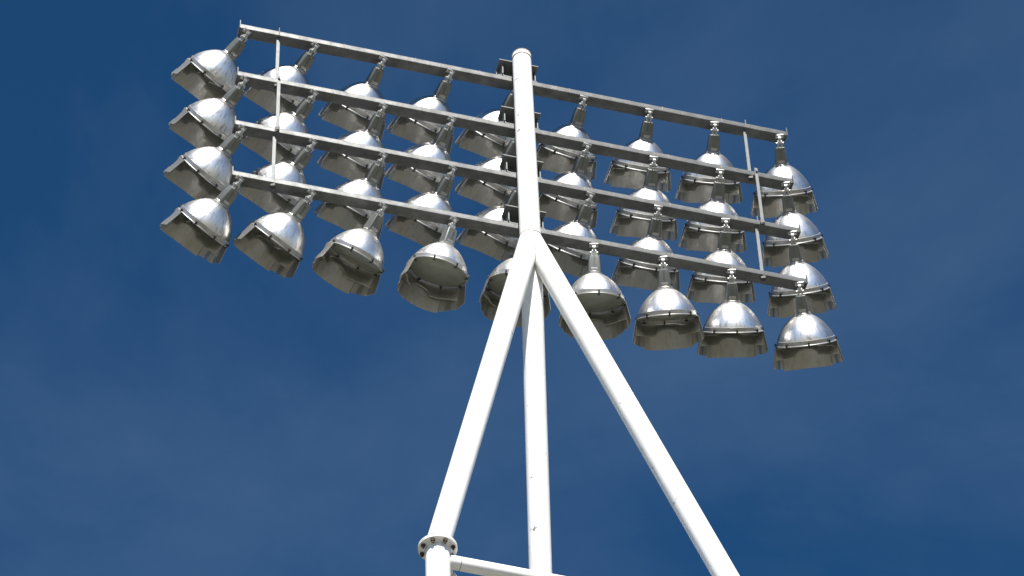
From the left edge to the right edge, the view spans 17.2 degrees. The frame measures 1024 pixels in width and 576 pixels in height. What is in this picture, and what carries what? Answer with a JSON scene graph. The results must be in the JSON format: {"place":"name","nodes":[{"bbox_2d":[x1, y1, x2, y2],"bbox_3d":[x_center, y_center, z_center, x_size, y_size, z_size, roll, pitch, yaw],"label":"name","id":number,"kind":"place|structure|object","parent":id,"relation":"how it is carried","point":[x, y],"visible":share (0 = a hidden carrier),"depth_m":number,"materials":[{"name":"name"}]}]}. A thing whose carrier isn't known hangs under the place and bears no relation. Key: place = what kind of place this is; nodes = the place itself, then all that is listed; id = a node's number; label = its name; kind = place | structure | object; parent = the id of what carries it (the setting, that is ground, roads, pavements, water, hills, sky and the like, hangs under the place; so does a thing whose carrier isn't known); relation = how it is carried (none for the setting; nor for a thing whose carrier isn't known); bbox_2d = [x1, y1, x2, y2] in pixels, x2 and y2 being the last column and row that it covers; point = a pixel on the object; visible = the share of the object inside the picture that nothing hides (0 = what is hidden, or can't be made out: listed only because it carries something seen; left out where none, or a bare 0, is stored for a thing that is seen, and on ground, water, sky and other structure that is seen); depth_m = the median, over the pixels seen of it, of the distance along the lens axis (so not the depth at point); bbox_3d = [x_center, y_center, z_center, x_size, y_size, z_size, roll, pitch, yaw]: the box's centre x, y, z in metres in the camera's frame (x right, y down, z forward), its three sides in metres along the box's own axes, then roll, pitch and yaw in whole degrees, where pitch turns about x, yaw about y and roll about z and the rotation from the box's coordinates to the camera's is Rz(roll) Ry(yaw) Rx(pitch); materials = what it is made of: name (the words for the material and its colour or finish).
{"place":"outdoors","nodes":[
{"label":"outdoors","id":0,"kind":"place"},
{"bbox_2d":[0,0,1023,575],"label":"sky","id":1,"kind":"structure","parent":0,"point":[166,409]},
{"bbox_2d":[229,20,807,575],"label":"floodlight tower","id":2,"kind":"structure","parent":0,"point":[533,268],"depth_m":30.35,"materials":[{"name":"white metal"}]},
{"bbox_2d":[160,175,244,263],"bbox_3d":[-2.625,-0.649,29.849,0.642,0.574,0.815,38,-89,-30],"label":"floodlight","id":3,"kind":"object","parent":2,"relation":"hanging from","point":[202,228],"visible":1,"depth_m":29.81,"materials":[{"name":"metal"}]},
{"bbox_2d":[164,124,246,199],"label":"floodlight","id":4,"kind":"object","parent":2,"relation":"hanging from","point":[201,173],"visible":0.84,"depth_m":30.31,"materials":[{"name":"metal"}]},
{"bbox_2d":[169,75,248,147],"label":"floodlight","id":5,"kind":"object","parent":2,"relation":"hanging from","point":[209,122],"visible":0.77,"depth_m":30.84,"materials":[{"name":"metal"}]},
{"bbox_2d":[171,27,251,99],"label":"floodlight","id":6,"kind":"object","parent":2,"relation":"hanging from","point":[207,74],"visible":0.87,"depth_m":31.36,"materials":[{"name":"metal"}]},
{"bbox_2d":[233,188,316,277],"bbox_3d":[-1.991,-0.529,29.964,0.642,0.574,0.817,38,-91,-30],"label":"floodlight","id":7,"kind":"object","parent":2,"relation":"hanging from","point":[274,242],"visible":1,"depth_m":29.94,"materials":[{"name":"metal"}]},
{"bbox_2d":[238,138,317,213],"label":"floodlight","id":8,"kind":"object","parent":2,"relation":"hanging from","point":[274,202],"visible":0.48,"depth_m":30.48,"materials":[{"name":"metal"}]},
{"bbox_2d":[240,88,318,162],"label":"floodlight","id":9,"kind":"object","parent":2,"relation":"hanging from","point":[295,119],"visible":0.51,"depth_m":31.00,"materials":[{"name":"metal"}]},
{"bbox_2d":[242,41,319,113],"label":"floodlight","id":10,"kind":"object","parent":2,"relation":"hanging from","point":[295,72],"visible":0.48,"depth_m":31.52,"materials":[{"name":"metal"}]},
{"bbox_2d":[312,202,387,295],"bbox_3d":[-1.316,-0.394,30.025,0.642,0.822,0.574,36,-15,-29],"label":"floodlight","id":11,"kind":"object","parent":2,"relation":"hanging from","point":[360,251],"visible":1,"depth_m":30.12,"materials":[{"name":"metal"}]},
{"bbox_2d":[314,151,387,239],"bbox_3d":[-1.337,-0.855,30.661,0.642,0.574,0.815,26,-83,-23],"label":"floodlight","id":12,"kind":"object","parent":2,"relation":"hanging from","point":[346,218],"visible":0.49,"depth_m":30.62,"materials":[{"name":"metal"}]},
{"bbox_2d":[317,102,387,188],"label":"floodlight","id":13,"kind":"object","parent":2,"relation":"hanging from","point":[349,167],"visible":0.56,"depth_m":31.15,"materials":[{"name":"metal"}]},
{"bbox_2d":[318,55,387,140],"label":"floodlight","id":14,"kind":"object","parent":2,"relation":"hanging from","point":[349,118],"visible":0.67,"depth_m":31.68,"materials":[{"name":"metal"}]},
{"bbox_2d":[385,116,455,199],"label":"floodlight","id":15,"kind":"object","parent":2,"relation":"hanging from","point":[420,180],"visible":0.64,"depth_m":31.27,"materials":[{"name":"metal"}]},
{"bbox_2d":[387,68,454,153],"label":"floodlight","id":16,"kind":"object","parent":2,"relation":"hanging from","point":[415,131],"visible":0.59,"depth_m":31.81,"materials":[{"name":"metal"}]},
{"bbox_2d":[385,165,457,246],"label":"floodlight","id":17,"kind":"object","parent":2,"relation":"hanging from","point":[423,233],"visible":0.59,"depth_m":30.75,"materials":[{"name":"metal"}]},
{"bbox_2d":[397,215,469,312],"bbox_3d":[-0.697,-0.207,30.176,0.632,0.670,0.620,-19,-50,14],"label":"floodlight","id":18,"kind":"object","parent":2,"relation":"hanging from","point":[441,263],"visible":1,"depth_m":30.16,"materials":[{"name":"metal"}]},
{"bbox_2d":[455,84,513,157],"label":"floodlight","id":19,"kind":"object","parent":2,"relation":"hanging from","point":[486,145],"visible":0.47,"depth_m":32.16,"materials":[{"name":"metal"}]},
{"bbox_2d":[455,137,515,207],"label":"floodlight","id":20,"kind":"object","parent":2,"relation":"hanging from","point":[488,194],"visible":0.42,"depth_m":31.64,"materials":[{"name":"metal"}]},
{"bbox_2d":[456,186,518,260],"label":"floodlight","id":21,"kind":"object","parent":2,"relation":"hanging from","point":[498,247],"visible":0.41,"depth_m":31.13,"materials":[{"name":"metal"}]},
{"bbox_2d":[479,243,550,326],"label":"floodlight","id":22,"kind":"object","parent":2,"relation":"hanging from","point":[489,301],"visible":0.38,"depth_m":30.20,"materials":[{"name":"metal"}]},
{"bbox_2d":[536,95,595,180],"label":"floodlight","id":23,"kind":"object","parent":2,"relation":"hanging from","point":[558,160],"visible":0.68,"depth_m":32.06,"materials":[{"name":"metal"}]},
{"bbox_2d":[539,142,597,227],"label":"floodlight","id":24,"kind":"object","parent":2,"relation":"hanging from","point":[561,208],"visible":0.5,"depth_m":31.53,"materials":[{"name":"metal"}]},
{"bbox_2d":[546,191,600,276],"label":"floodlight","id":25,"kind":"object","parent":2,"relation":"hanging from","point":[572,261],"visible":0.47,"depth_m":30.99,"materials":[{"name":"metal"}]},
{"bbox_2d":[559,243,630,339],"bbox_3d":[0.737,0.076,30.489,0.621,0.663,0.636,24,-53,-22],"label":"floodlight","id":26,"kind":"object","parent":2,"relation":"hanging from","point":[598,293],"visible":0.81,"depth_m":30.43,"materials":[{"name":"metal"}]},
{"bbox_2d":[604,108,670,191],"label":"floodlight","id":27,"kind":"object","parent":2,"relation":"hanging from","point":[626,173],"visible":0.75,"depth_m":32.21,"materials":[{"name":"metal"}]},
{"bbox_2d":[609,156,677,240],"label":"floodlight","id":28,"kind":"object","parent":2,"relation":"hanging from","point":[630,223],"visible":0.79,"depth_m":31.68,"materials":[{"name":"metal"}]},
{"bbox_2d":[611,205,679,290],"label":"floodlight","id":29,"kind":"object","parent":2,"relation":"hanging from","point":[634,273],"visible":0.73,"depth_m":31.17,"materials":[{"name":"metal"}]},
{"bbox_2d":[633,256,703,349],"bbox_3d":[1.416,0.239,30.685,0.634,0.628,0.693,27,-54,-24],"label":"floodlight","id":30,"kind":"object","parent":2,"relation":"hanging from","point":[667,318],"visible":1,"depth_m":30.63,"materials":[{"name":"metal"}]},
{"bbox_2d":[675,121,742,203],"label":"floodlight","id":31,"kind":"object","parent":2,"relation":"hanging from","point":[694,188],"visible":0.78,"depth_m":32.37,"materials":[{"name":"metal"}]},
{"bbox_2d":[678,169,746,252],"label":"floodlight","id":32,"kind":"object","parent":2,"relation":"hanging from","point":[697,236],"visible":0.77,"depth_m":31.83,"materials":[{"name":"metal"}]},
{"bbox_2d":[686,218,755,302],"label":"floodlight","id":33,"kind":"object","parent":2,"relation":"hanging from","point":[705,288],"visible":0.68,"depth_m":31.34,"materials":[{"name":"metal"}]},
{"bbox_2d":[697,269,767,357],"bbox_3d":[1.995,0.238,30.758,0.642,0.574,0.820,-1,-87,-1],"label":"floodlight","id":34,"kind":"object","parent":2,"relation":"hanging from","point":[732,327],"visible":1,"depth_m":30.72,"materials":[{"name":"metal"}]},
{"bbox_2d":[751,134,817,217],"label":"floodlight","id":35,"kind":"object","parent":2,"relation":"hanging from","point":[801,192],"visible":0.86,"depth_m":32.44,"materials":[{"name":"metal"}]},
{"bbox_2d":[762,181,828,267],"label":"floodlight","id":36,"kind":"object","parent":2,"relation":"hanging from","point":[810,242],"visible":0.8,"depth_m":31.91,"materials":[{"name":"metal"}]},
{"bbox_2d":[768,231,836,318],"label":"floodlight","id":37,"kind":"object","parent":2,"relation":"hanging from","point":[817,293],"visible":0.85,"depth_m":31.39,"materials":[{"name":"metal"}]},
{"bbox_2d":[773,281,842,370],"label":"floodlight","id":38,"kind":"object","parent":2,"relation":"hanging from","point":[806,339],"visible":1,"depth_m":30.84,"materials":[{"name":"metal"}]}
]}

